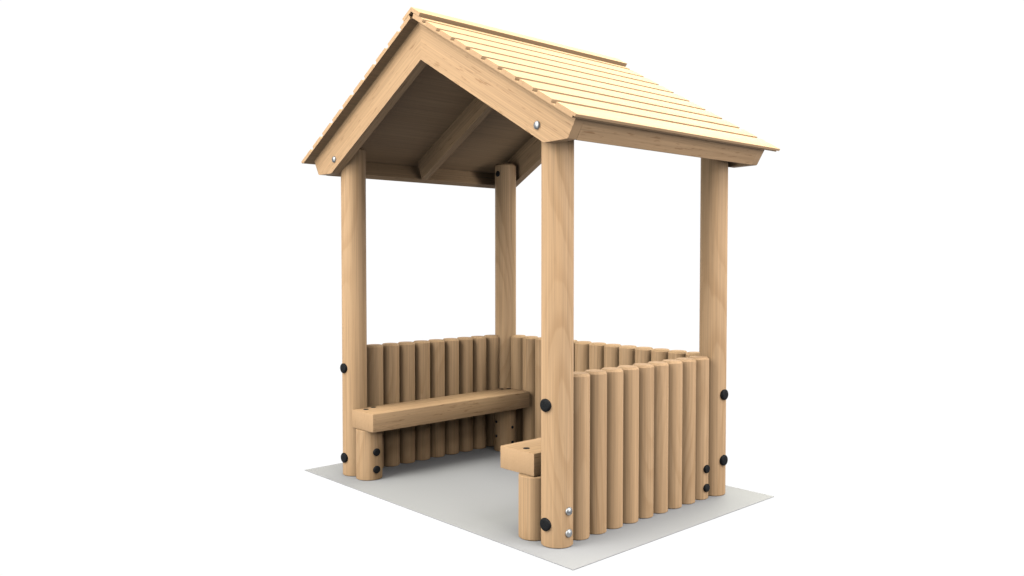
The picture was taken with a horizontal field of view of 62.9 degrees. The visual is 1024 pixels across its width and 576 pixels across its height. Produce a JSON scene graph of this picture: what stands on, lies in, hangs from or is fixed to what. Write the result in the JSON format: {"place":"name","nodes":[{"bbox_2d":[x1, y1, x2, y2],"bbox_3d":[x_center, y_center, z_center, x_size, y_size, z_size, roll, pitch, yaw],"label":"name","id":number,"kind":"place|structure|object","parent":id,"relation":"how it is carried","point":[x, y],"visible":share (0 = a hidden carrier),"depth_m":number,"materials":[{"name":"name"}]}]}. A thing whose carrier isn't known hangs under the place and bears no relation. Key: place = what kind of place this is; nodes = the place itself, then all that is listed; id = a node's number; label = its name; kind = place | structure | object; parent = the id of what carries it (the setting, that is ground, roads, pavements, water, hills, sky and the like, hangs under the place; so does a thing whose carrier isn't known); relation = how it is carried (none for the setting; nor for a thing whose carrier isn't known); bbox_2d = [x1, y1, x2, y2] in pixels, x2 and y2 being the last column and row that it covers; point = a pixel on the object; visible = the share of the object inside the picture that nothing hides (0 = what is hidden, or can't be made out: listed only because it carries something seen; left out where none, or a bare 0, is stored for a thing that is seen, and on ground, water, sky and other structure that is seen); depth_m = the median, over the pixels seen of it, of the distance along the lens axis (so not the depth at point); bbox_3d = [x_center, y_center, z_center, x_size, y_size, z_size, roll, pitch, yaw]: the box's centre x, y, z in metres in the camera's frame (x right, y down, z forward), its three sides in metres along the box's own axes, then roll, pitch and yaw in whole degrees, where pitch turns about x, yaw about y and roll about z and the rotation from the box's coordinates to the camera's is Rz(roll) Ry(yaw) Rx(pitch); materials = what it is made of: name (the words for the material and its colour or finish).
{"place":"outdoors","nodes":[
{"label":"outdoors","id":0,"kind":"place"},
{"bbox_2d":[0,0,1023,575],"label":"sky","id":1,"kind":"structure","parent":0,"point":[171,271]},
{"bbox_2d":[305,446,773,569],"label":"ground","id":2,"kind":"structure","parent":0,"point":[474,491],"depth_m":4.54,"materials":[{"name":"grey concrete"}]},
{"bbox_2d":[301,7,779,548],"bbox_3d":[0.083,-0.158,4.926,1.645,2.627,2.328,-2,3,-43],"label":"timber shelter","id":3,"kind":"object","parent":2,"relation":"on","point":[585,439],"visible":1,"depth_m":4.64,"materials":[{"name":"brown wood"}]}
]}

